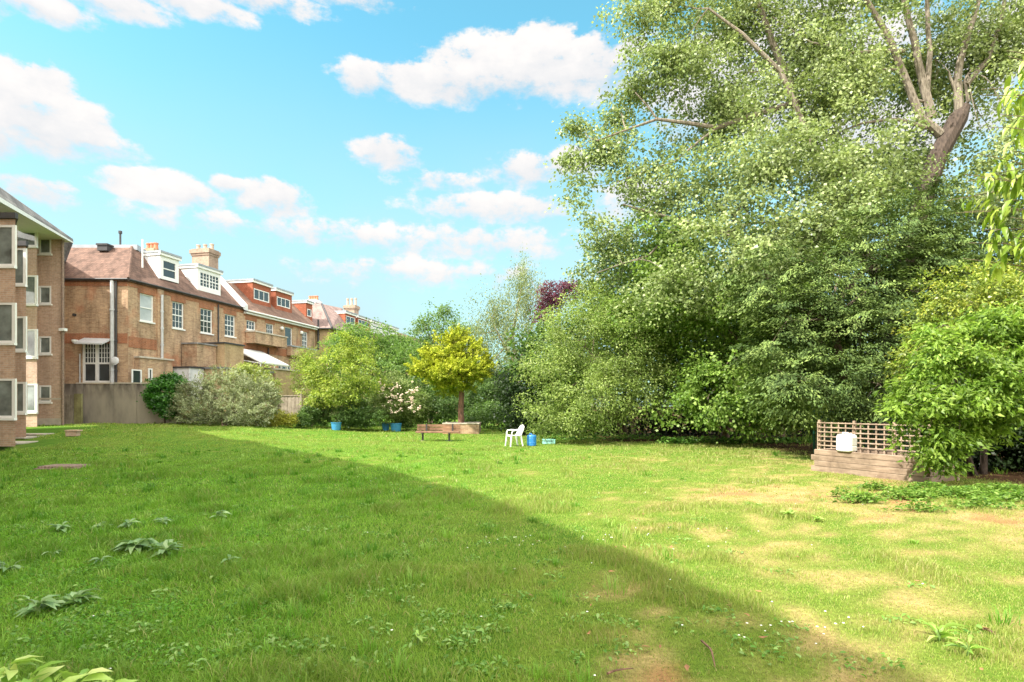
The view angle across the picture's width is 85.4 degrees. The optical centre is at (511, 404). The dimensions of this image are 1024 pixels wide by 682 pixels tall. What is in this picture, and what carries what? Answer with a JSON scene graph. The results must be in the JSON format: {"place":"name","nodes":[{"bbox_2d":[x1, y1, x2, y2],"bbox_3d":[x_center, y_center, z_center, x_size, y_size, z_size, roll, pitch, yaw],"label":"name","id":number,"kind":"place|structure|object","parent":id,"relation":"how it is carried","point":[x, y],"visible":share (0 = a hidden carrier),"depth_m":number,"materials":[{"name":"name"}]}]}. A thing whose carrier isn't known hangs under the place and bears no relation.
{"place":"outdoors","nodes":[
{"label":"outdoors","id":0,"kind":"place"},
{"bbox_2d":[65,430,82,435],"bbox_3d":[-18.782,1.199,23.765,0.503,0.265,0.360,0,0,-6],"label":"brick pile","id":1,"kind":"object","parent":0,"point":[72,433],"visible":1,"depth_m":23.64,"materials":[{"name":"brown brick"}]},
{"bbox_2d":[0,407,1023,681],"bbox_3d":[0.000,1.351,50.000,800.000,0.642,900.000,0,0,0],"label":"ground","id":2,"kind":"structure","parent":0,"point":[830,669],"depth_m":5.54,"materials":[{"name":"green plant"}]},
{"bbox_2d":[0,560,25,571],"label":"dock plant","id":3,"kind":"object","parent":2,"relation":"on","point":[10,567],"visible":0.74,"depth_m":5.42,"materials":[{"name":"green plant"}]},
{"bbox_2d":[15,441,37,444],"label":"paving slab","id":4,"kind":"structure","parent":2,"relation":"on","point":[21,442],"depth_m":21.55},
{"bbox_2d":[15,436,39,438],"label":"paving slab","id":5,"kind":"structure","parent":2,"relation":"on","point":[27,437],"depth_m":22.83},
{"bbox_2d":[0,187,73,445],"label":"apartment block","id":6,"kind":"structure","parent":2,"relation":"on","point":[35,248],"depth_m":27.90,"materials":[{"name":"brick"}]},
{"bbox_2d":[0,379,16,419],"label":"window","id":7,"kind":"structure","parent":6,"relation":"in","point":[8,387],"depth_m":19.45,"materials":[{"name":"glass"}]},
{"bbox_2d":[0,303,16,344],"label":"window","id":8,"kind":"structure","parent":6,"relation":"in","point":[8,311],"depth_m":19.45,"materials":[{"name":"grey glass"}]},
{"bbox_2d":[0,225,16,268],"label":"window","id":9,"kind":"structure","parent":6,"relation":"in","point":[8,233],"depth_m":19.45,"materials":[{"name":"grey glass"}]},
{"bbox_2d":[15,316,27,352],"bbox_3d":[-21.214,-2.914,22.900,2.340,1.499,0.140,0,0,0],"label":"window","id":10,"kind":"structure","parent":6,"relation":"in","point":[21,347],"depth_m":22.95,"materials":[{"name":"white paint"}]},
{"bbox_2d":[15,248,27,286],"bbox_3d":[-21.214,-5.680,22.900,2.340,1.605,0.140,0,0,0],"label":"window","id":11,"kind":"structure","parent":6,"relation":"in","point":[21,271],"depth_m":22.95,"materials":[{"name":"grey glass"}]},
{"bbox_2d":[17,382,27,414],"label":"window","id":12,"kind":"structure","parent":6,"relation":"in","point":[21,386],"depth_m":22.93,"materials":[{"name":"glass"}]},
{"bbox_2d":[17,230,37,247],"bbox_3d":[-25.037,-8.668,27.900,2.340,1.549,0.140,0,0,0],"label":"window","id":13,"kind":"structure","parent":6,"relation":"in","point":[32,238],"depth_m":27.95,"materials":[{"name":"white paint"}]},
{"bbox_2d":[26,329,37,358],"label":"window","id":14,"kind":"structure","parent":6,"relation":"in","point":[32,353],"depth_m":27.95,"materials":[{"name":"white glass"}]},
{"bbox_2d":[26,275,37,305],"bbox_3d":[-25.037,-5.750,27.900,2.340,1.549,0.140,0,0,0],"label":"window","id":15,"kind":"structure","parent":6,"relation":"in","point":[32,289],"depth_m":27.95,"materials":[{"name":"grey glass"}]},
{"bbox_2d":[28,384,37,413],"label":"window","id":16,"kind":"structure","parent":6,"relation":"in","point":[32,388],"depth_m":27.95,"materials":[{"name":"glass"}]},
{"bbox_2d":[37,239,52,255],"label":"window","id":17,"kind":"structure","parent":6,"relation":"in","point":[44,245],"depth_m":29.24,"materials":[{"name":"grey glass"}]},
{"bbox_2d":[38,286,52,305],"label":"window","id":18,"kind":"structure","parent":6,"relation":"in","point":[44,291],"depth_m":29.24,"materials":[{"name":"grey glass"}]},
{"bbox_2d":[38,336,52,355],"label":"window","id":19,"kind":"structure","parent":6,"relation":"in","point":[44,341],"depth_m":29.24,"materials":[{"name":"white paint"}]},
{"bbox_2d":[38,385,52,403],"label":"window","id":20,"kind":"structure","parent":6,"relation":"in","point":[44,390],"depth_m":29.21,"materials":[{"name":"white paint"}]},
{"bbox_2d":[13,595,66,616],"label":"dock plant","id":21,"kind":"object","parent":2,"relation":"on","point":[37,605],"visible":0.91,"depth_m":4.35,"materials":[{"name":"green plant"}]},
{"bbox_2d":[26,433,53,435],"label":"paving slab","id":22,"kind":"structure","parent":2,"relation":"on","point":[32,434],"depth_m":23.97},
{"bbox_2d":[43,550,64,556],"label":"dock plant","id":23,"kind":"object","parent":2,"relation":"on","point":[57,551],"visible":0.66,"depth_m":5.92,"materials":[{"name":"green plant"}]},
{"bbox_2d":[33,464,89,469],"bbox_3d":[-11.678,1.608,14.486,1.020,0.076,0.720,0,0,-3],"label":"drain cover","id":24,"kind":"object","parent":2,"relation":"on","point":[72,466],"visible":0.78,"depth_m":14.22,"materials":[{"name":"concrete"}]},
{"bbox_2d":[48,521,74,532],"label":"dock plant","id":25,"kind":"object","parent":2,"relation":"on","point":[60,526],"visible":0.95,"depth_m":7.16,"materials":[{"name":"green plant"}]},
{"bbox_2d":[0,655,137,681],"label":"plant","id":26,"kind":"object","parent":2,"relation":"on","point":[44,673],"visible":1,"depth_m":2.06,"materials":[{"name":"green plant"}]},
{"bbox_2d":[64,394,82,423],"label":"garden gate","id":27,"kind":"structure","parent":2,"relation":"on","point":[73,408],"depth_m":30.56,"materials":[{"name":"brown wood"}]},
{"bbox_2d":[53,588,103,608],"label":"dock plant","id":28,"kind":"object","parent":2,"relation":"on","point":[71,597],"visible":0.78,"depth_m":4.54,"materials":[{"name":"green plant"}]},
{"bbox_2d":[87,555,111,563],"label":"dock plant","id":29,"kind":"object","parent":2,"relation":"on","point":[101,559],"visible":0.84,"depth_m":5.68,"materials":[{"name":"green plant"}]},
{"bbox_2d":[92,521,112,528],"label":"dock plant","id":30,"kind":"object","parent":2,"relation":"on","point":[102,524],"visible":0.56,"depth_m":7.29,"materials":[{"name":"green plant"}]},
{"bbox_2d":[64,383,190,423],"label":"concrete wall","id":31,"kind":"structure","parent":2,"relation":"on","point":[108,403],"depth_m":31.23,"materials":[{"name":"concrete"}]},
{"bbox_2d":[118,518,139,526],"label":"dock plant","id":32,"kind":"object","parent":2,"relation":"on","point":[128,522],"visible":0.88,"depth_m":7.42,"materials":[{"name":"green plant"}]},
{"bbox_2d":[109,538,160,555],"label":"dock plant","id":33,"kind":"object","parent":2,"relation":"on","point":[136,544],"visible":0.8,"depth_m":6.09,"materials":[{"name":"green plant"}]},
{"bbox_2d":[136,371,187,423],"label":"ivy bush","id":34,"kind":"object","parent":2,"relation":"on","point":[156,399],"visible":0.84,"depth_m":30.43,"materials":[{"name":"green plant"}]},
{"bbox_2d":[0,505,324,681],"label":"clover patch","id":35,"kind":"object","parent":2,"relation":"on","point":[119,606],"visible":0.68,"depth_m":4.50,"materials":[{"name":"green plant"}]},
{"bbox_2d":[152,516,174,523],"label":"dock plant","id":36,"kind":"object","parent":2,"relation":"on","point":[162,520],"visible":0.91,"depth_m":7.62,"materials":[{"name":"green plant"}]},
{"bbox_2d":[143,539,183,557],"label":"dock plant","id":37,"kind":"object","parent":2,"relation":"on","point":[166,545],"visible":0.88,"depth_m":6.00,"materials":[{"name":"green plant"}]},
{"bbox_2d":[64,231,273,420],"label":"brick house","id":38,"kind":"structure","parent":2,"relation":"on","point":[135,314],"depth_m":34.75,"materials":[{"name":"brown brick"}]},
{"bbox_2d":[83,344,109,382],"bbox_3d":[-24.725,-2.564,33.085,1.726,2.488,0.110,0,0,0],"label":"french window","id":39,"kind":"structure","parent":38,"relation":"in","point":[96,358],"depth_m":33.11,"materials":[{"name":"white paint"}]},
{"bbox_2d":[131,369,141,382],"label":"window","id":40,"kind":"structure","parent":38,"relation":"in","point":[136,375],"depth_m":33.12,"materials":[{"name":"white paint"}]},
{"bbox_2d":[139,293,154,323],"bbox_3d":[-22.673,-5.954,34.300,0.380,1.767,1.127,0,0,11],"label":"window","id":41,"kind":"structure","parent":38,"relation":"in","point":[146,301],"depth_m":34.38,"materials":[{"name":"grey glass"}]},
{"bbox_2d":[148,368,152,379],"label":"window","id":42,"kind":"structure","parent":38,"relation":"in","point":[150,371],"depth_m":34.07,"materials":[{"name":"white paint"}]},
{"bbox_2d":[171,301,185,330],"bbox_3d":[-22.154,-5.875,36.657,0.372,1.828,1.090,0,0,12],"label":"window","id":43,"kind":"structure","parent":38,"relation":"in","point":[177,308],"depth_m":36.72,"materials":[{"name":"white paint"}]},
{"bbox_2d":[200,308,213,335],"bbox_3d":[-21.619,-5.862,39.087,0.412,1.788,1.264,0,0,10],"label":"window","id":44,"kind":"structure","parent":38,"relation":"in","point":[206,315],"depth_m":39.21,"materials":[{"name":"white paint"}]},
{"bbox_2d":[224,314,236,337],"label":"window","id":45,"kind":"structure","parent":38,"relation":"in","point":[229,319],"depth_m":41.43,"materials":[{"name":"white paint"}]},
{"bbox_2d":[210,510,232,517],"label":"dock plant","id":46,"kind":"object","parent":2,"relation":"on","point":[219,512],"visible":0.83,"depth_m":8.10,"materials":[{"name":"green plant"}]},
{"bbox_2d":[162,363,283,426],"bbox_3d":[-15.882,-0.534,30.536,6.611,3.676,4.854,0,0,0],"label":"silver bush","id":47,"kind":"object","parent":2,"relation":"on","point":[219,410],"visible":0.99,"depth_m":30.21,"materials":[{"name":"green plant"}]},
{"bbox_2d":[221,554,239,562],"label":"dock plant","id":48,"kind":"object","parent":2,"relation":"on","point":[224,559],"visible":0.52,"depth_m":5.66,"materials":[{"name":"green plant"}]},
{"bbox_2d":[222,361,285,403],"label":"elderflower bush","id":49,"kind":"object","parent":2,"relation":"on","point":[248,369],"visible":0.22,"depth_m":33.67,"materials":[{"name":"green plant"}]},
{"bbox_2d":[221,277,318,414],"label":"brick house","id":50,"kind":"structure","parent":2,"relation":"on","point":[279,326],"depth_m":45.73,"materials":[{"name":"brown brick"}]},
{"bbox_2d":[246,320,254,330],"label":"window","id":51,"kind":"structure","parent":50,"relation":"in","point":[250,324],"depth_m":43.70,"materials":[{"name":"white paint"}]},
{"bbox_2d":[266,323,272,345],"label":"window","id":52,"kind":"structure","parent":50,"relation":"in","point":[269,327],"depth_m":45.97,"materials":[{"name":"white paint"}]},
{"bbox_2d":[285,327,291,344],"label":"window","id":53,"kind":"structure","parent":50,"relation":"in","point":[288,331],"depth_m":48.51,"materials":[{"name":"glass"}]},
{"bbox_2d":[302,332,306,347],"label":"window","id":54,"kind":"structure","parent":50,"relation":"in","point":[304,336],"depth_m":50.86,"materials":[{"name":"white paint"}]},
{"bbox_2d":[248,408,299,426],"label":"golden shrub","id":55,"kind":"object","parent":2,"relation":"on","point":[285,419],"visible":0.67,"depth_m":31.25,"materials":[{"name":"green plant"}]},
{"bbox_2d":[276,391,301,416],"bbox_3d":[-14.455,0.309,36.000,1.650,2.382,0.110,0,0,0],"label":"wooden fence","id":56,"kind":"object","parent":2,"relation":"on","point":[289,405],"visible":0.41,"depth_m":35.99,"materials":[{"name":"brown wood"}]},
{"bbox_2d":[285,346,332,403],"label":"olive shrub","id":57,"kind":"object","parent":2,"relation":"on","point":[298,371],"visible":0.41,"depth_m":36.78,"materials":[{"name":"green plant"}]},
{"bbox_2d":[331,422,341,429],"bbox_3d":[-10.407,1.254,32.837,0.630,0.455,0.630,0,0,0],"label":"planter tub","id":58,"kind":"object","parent":2,"relation":"on","point":[335,425],"visible":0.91,"depth_m":32.61,"materials":[{"name":"plastic"}]},
{"bbox_2d":[291,392,387,428],"bbox_3d":[-10.529,0.237,33.666,5.758,2.500,3.371,0,0,-19],"label":"hosta shrub","id":59,"kind":"object","parent":2,"relation":"on","point":[346,416],"visible":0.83,"depth_m":33.26,"materials":[{"name":"green plant"}]},
{"bbox_2d":[289,328,392,425],"bbox_3d":[-10.570,-1.614,34.316,5.831,6.430,5.355,0,0,-27],"label":"bright shrub","id":60,"kind":"object","parent":2,"relation":"on","point":[331,393],"visible":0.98,"depth_m":33.57,"materials":[{"name":"green plant"}]},
{"bbox_2d":[316,317,427,418],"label":"field maple","id":61,"kind":"object","parent":2,"relation":"on","point":[393,342],"visible":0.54,"depth_m":40.24,"materials":[{"name":"green plant"}]},
{"bbox_2d":[307,296,456,415],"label":"brick house","id":62,"kind":"structure","parent":2,"relation":"on","point":[326,319],"depth_m":56.47,"materials":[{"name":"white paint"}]},
{"bbox_2d":[381,422,389,430],"bbox_3d":[-8.098,1.373,35.566,0.541,0.520,0.541,0,0,0],"label":"planter tub","id":63,"kind":"object","parent":2,"relation":"on","point":[384,427],"visible":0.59,"depth_m":35.38,"materials":[{"name":"plastic"}]},
{"bbox_2d":[390,423,401,431],"bbox_3d":[-7.265,1.400,34.724,0.750,0.507,0.750,0,0,0],"label":"planter tub","id":64,"kind":"object","parent":2,"relation":"on","point":[396,427],"visible":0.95,"depth_m":34.45,"materials":[{"name":"plastic"}]},
{"bbox_2d":[364,368,435,426],"bbox_3d":[-7.489,-0.293,37.684,5.431,4.175,8.319,0,0,0],"label":"flowering shrub","id":65,"kind":"object","parent":2,"relation":"on","point":[410,407],"visible":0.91,"depth_m":35.12,"materials":[{"name":"green plant"}]},
{"bbox_2d":[415,628,428,644],"bbox_3d":[-0.633,1.609,3.816,0.144,0.105,0.192,0,0,17],"label":"thistle rosette","id":66,"kind":"object","parent":2,"relation":"on","point":[420,637],"visible":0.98,"depth_m":3.83,"materials":[{"name":"green plant"}]},
{"bbox_2d":[387,374,470,429],"bbox_3d":[-5.934,-0.232,36.490,4.593,4.157,5.689,0,0,-37],"label":"garden shrub","id":67,"kind":"object","parent":2,"relation":"on","point":[447,413],"visible":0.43,"depth_m":35.91,"materials":[{"name":"green plant"}]},
{"bbox_2d":[382,297,489,422],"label":"robinia tree","id":68,"kind":"object","parent":2,"relation":"on","point":[422,329],"visible":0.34,"depth_m":49.37,"materials":[{"name":"green plant"}]},
{"bbox_2d":[415,424,459,440],"bbox_3d":[-3.387,1.264,25.331,1.999,0.802,0.679,0,0,0],"label":"garden bench","id":69,"kind":"object","parent":2,"relation":"on","point":[426,427],"visible":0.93,"depth_m":25.61,"materials":[{"name":"brown wood"}]},
{"bbox_2d":[415,373,482,418],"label":"background tree","id":70,"kind":"object","parent":2,"relation":"on","point":[453,403],"visible":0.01,"depth_m":64.96,"materials":[{"name":"green plant"}]},
{"bbox_2d":[404,322,497,422],"bbox_3d":[-3.406,-1.581,31.901,4.701,6.460,4.481,0,0,41],"label":"yellow conifer","id":71,"kind":"object","parent":2,"relation":"on","point":[453,359],"visible":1,"depth_m":31.63,"materials":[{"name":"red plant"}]},
{"bbox_2d":[442,422,480,433],"bbox_3d":[-2.896,1.383,32.300,2.100,0.734,1.880,0,0,0],"label":"brick planter","id":72,"kind":"object","parent":2,"relation":"on","point":[470,427],"visible":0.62,"depth_m":31.39,"materials":[{"name":"stone"}]},
{"bbox_2d":[457,377,513,429],"bbox_3d":[-1.550,-0.227,36.834,4.424,4.138,5.750,0,0,0],"label":"garden shrub","id":73,"kind":"object","parent":2,"relation":"on","point":[484,413],"visible":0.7,"depth_m":36.19,"materials":[{"name":"green plant"}]},
{"bbox_2d":[0,454,985,680],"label":"broadleaf weeds","id":74,"kind":"object","parent":2,"relation":"on","point":[869,659],"visible":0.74,"depth_m":4.07,"materials":[{"name":"green plant"}]},
{"bbox_2d":[76,476,922,675],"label":"daisies","id":75,"kind":"object","parent":2,"relation":"on","point":[670,579],"visible":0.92,"depth_m":4.06,"materials":[{"name":"white plant"}]},
{"bbox_2d":[455,248,554,398],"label":"birch tree","id":76,"kind":"object","parent":2,"relation":"on","point":[493,322],"visible":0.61,"depth_m":45.30,"materials":[{"name":"green plant"}]},
{"bbox_2d":[482,361,538,430],"bbox_3d":[-0.271,-0.653,38.211,4.665,4.982,6.823,0,0,0],"label":"garden shrub","id":77,"kind":"object","parent":2,"relation":"on","point":[499,379],"visible":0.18,"depth_m":38.19,"materials":[{"name":"green plant"}]},
{"bbox_2d":[505,425,523,446],"bbox_3d":[0.129,1.236,22.319,0.678,0.880,0.635,0,0,-22],"label":"plastic chair","id":78,"kind":"object","parent":2,"relation":"on","point":[520,430],"visible":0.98,"depth_m":22.34,"materials":[{"name":"white plastic"}]},
{"bbox_2d":[466,343,567,413],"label":"background tree","id":79,"kind":"object","parent":2,"relation":"on","point":[505,374],"visible":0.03,"depth_m":61.41,"materials":[{"name":"green plant"}]},
{"bbox_2d":[527,433,535,445],"bbox_3d":[0.795,1.403,22.473,0.394,0.512,0.394,0,0,0],"label":"plastic drum","id":80,"kind":"object","parent":2,"relation":"on","point":[531,440],"visible":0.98,"depth_m":22.31,"materials":[{"name":"blue plastic"}]},
{"bbox_2d":[542,439,554,443],"bbox_3d":[1.560,1.547,23.576,0.541,0.195,0.372,0,0,0],"label":"plastic crate","id":81,"kind":"object","parent":2,"relation":"on","point":[547,441],"visible":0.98,"depth_m":23.40,"materials":[{"name":"teal plastic"}]},
{"bbox_2d":[529,277,581,411],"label":"plum tree","id":82,"kind":"object","parent":2,"relation":"on","point":[550,295],"visible":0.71,"depth_m":43.48,"materials":[{"name":"purple plant"}]},
{"bbox_2d":[293,421,822,443],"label":"border weeds","id":83,"kind":"object","parent":2,"relation":"on","point":[680,439],"visible":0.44,"depth_m":23.70,"materials":[{"name":"green plant"}]},
{"bbox_2d":[509,274,720,442],"bbox_3d":[4.268,-2.119,24.439,9.556,7.990,6.484,0,0,0],"label":"elder tree","id":84,"kind":"object","parent":2,"relation":"on","point":[577,408],"visible":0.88,"depth_m":23.75,"materials":[{"name":"green plant"}]},
{"bbox_2d":[607,668,632,674],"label":"fallen twig","id":85,"kind":"object","parent":2,"relation":"on","point":[611,671],"visible":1,"depth_m":3.38,"materials":[{"name":"brown wood"}]},
{"bbox_2d":[489,337,927,436],"bbox_3d":[17.737,-1.056,30.631,37.970,5.984,6.071,0,0,0],"label":"boundary hedge","id":86,"kind":"object","parent":2,"relation":"on","point":[505,395],"visible":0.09,"depth_m":29.82,"materials":[{"name":"green plant"}]},
{"bbox_2d":[701,640,715,666],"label":"fallen twig","id":87,"kind":"object","parent":2,"relation":"on","point":[705,644],"visible":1,"depth_m":3.64,"materials":[{"name":"brown wood"}]},
{"bbox_2d":[592,202,865,443],"bbox_3d":[9.276,-3.339,22.752,11.872,10.540,7.676,0,0,0],"label":"lime tree","id":88,"kind":"object","parent":2,"relation":"on","point":[728,397],"visible":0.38,"depth_m":22.18,"materials":[{"name":"green plant"}]},
{"bbox_2d":[501,513,989,670],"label":"fallen leaves","id":89,"kind":"object","parent":2,"relation":"on","point":[686,666],"visible":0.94,"depth_m":4.00,"materials":[{"name":"brown plant"}]},
{"bbox_2d":[499,188,1023,437],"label":"sycamore tree","id":90,"kind":"object","parent":2,"relation":"on","point":[522,347],"visible":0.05,"depth_m":29.16,"materials":[{"name":"green plant"}]},
{"bbox_2d":[543,0,1023,443],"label":"poplar tree","id":91,"kind":"object","parent":2,"relation":"on","point":[841,66],"visible":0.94,"depth_m":23.76,"materials":[{"name":"green plant"}]},
{"bbox_2d":[782,508,795,516],"bbox_3d":[4.053,1.586,8.090,0.290,0.135,0.238,0,0,-17],"label":"thistle rosette","id":92,"kind":"object","parent":2,"relation":"on","point":[790,511],"visible":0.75,"depth_m":8.09,"materials":[{"name":"green plant"}]},
{"bbox_2d":[808,514,823,521],"bbox_3d":[4.311,1.599,7.797,0.246,0.108,0.210,0,0,0],"label":"thistle rosette","id":93,"kind":"object","parent":2,"relation":"on","point":[817,518],"visible":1,"depth_m":7.79,"materials":[{"name":"green plant"}]},
{"bbox_2d":[813,410,899,452],"bbox_3d":[12.131,0.897,19.029,3.568,1.505,0.101,0,0,0],"label":"fence","id":94,"kind":"object","parent":2,"relation":"on","point":[864,445],"visible":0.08,"depth_m":18.99,"materials":[{"name":"green"}]},
{"bbox_2d":[701,154,1019,447],"bbox_3d":[11.782,-3.310,18.038,9.937,10.279,6.327,0,0,0],"label":"yew tree","id":95,"kind":"object","parent":2,"relation":"on","point":[925,250],"visible":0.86,"depth_m":17.84,"materials":[{"name":"green plant"}]},
{"bbox_2d":[817,420,930,476],"bbox_3d":[8.854,1.056,13.748,0.100,1.308,2.704,0,0,-27],"label":"trellis","id":96,"kind":"object","parent":2,"relation":"on","point":[819,431],"visible":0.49,"depth_m":13.82,"materials":[{"name":"brown wood"}]},
{"bbox_2d":[811,448,959,482],"bbox_3d":[8.713,1.402,13.130,1.206,0.572,2.686,0,0,-27],"label":"raised bed","id":97,"kind":"object","parent":2,"relation":"on","point":[879,464],"visible":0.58,"depth_m":12.79,"materials":[{"name":"brown wood"}]},
{"bbox_2d":[836,432,856,451],"bbox_3d":[8.031,0.882,13.314,0.270,0.455,0.389,0,0,-27],"label":"jerrycan","id":98,"kind":"object","parent":97,"relation":"on","point":[847,442],"visible":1,"depth_m":13.19,"materials":[{"name":"white plastic"}]},
{"bbox_2d":[819,480,1023,512],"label":"ivy ground cover","id":99,"kind":"object","parent":2,"relation":"on","point":[916,493],"visible":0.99,"depth_m":9.66,"materials":[{"name":"green plant"}]},
{"bbox_2d":[911,618,966,641],"bbox_3d":[3.000,1.584,3.869,0.295,0.144,0.303,0,0,0],"label":"thistle rosette","id":100,"kind":"object","parent":2,"relation":"on","point":[940,632],"visible":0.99,"depth_m":3.86,"materials":[{"name":"green plant"}]},
{"bbox_2d":[872,298,1023,481],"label":"ash tree","id":101,"kind":"object","parent":2,"relation":"on","point":[994,383],"visible":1,"depth_m":10.96,"materials":[{"name":"green plant"}]},
{"bbox_2d":[874,360,1023,471],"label":"holly hedge","id":102,"kind":"object","parent":2,"relation":"on","point":[1009,453],"visible":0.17,"depth_m":13.67,"materials":[{"name":"green plant"}]},
{"bbox_2d":[882,225,1023,470],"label":"privet tree","id":103,"kind":"object","parent":2,"relation":"on","point":[992,294],"visible":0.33,"depth_m":14.31,"materials":[{"name":"green plant"}]},
{"bbox_2d":[943,635,993,655],"bbox_3d":[2.978,1.592,3.619,0.263,0.132,0.213,0,0,0],"label":"thistle rosette","id":104,"kind":"object","parent":2,"relation":"on","point":[964,645],"visible":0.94,"depth_m":3.65,"materials":[{"name":"green plant"}]},
{"bbox_2d":[947,51,1023,293],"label":"cherry laurel","id":105,"kind":"object","parent":2,"relation":"on","point":[1016,191],"visible":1,"depth_m":6.20,"materials":[{"name":"green plant"}]},
{"bbox_2d":[0,0,1023,406],"label":"sky","id":106,"kind":"structure","parent":0,"point":[389,156],"materials":[{"name":"blue"}]}
]}

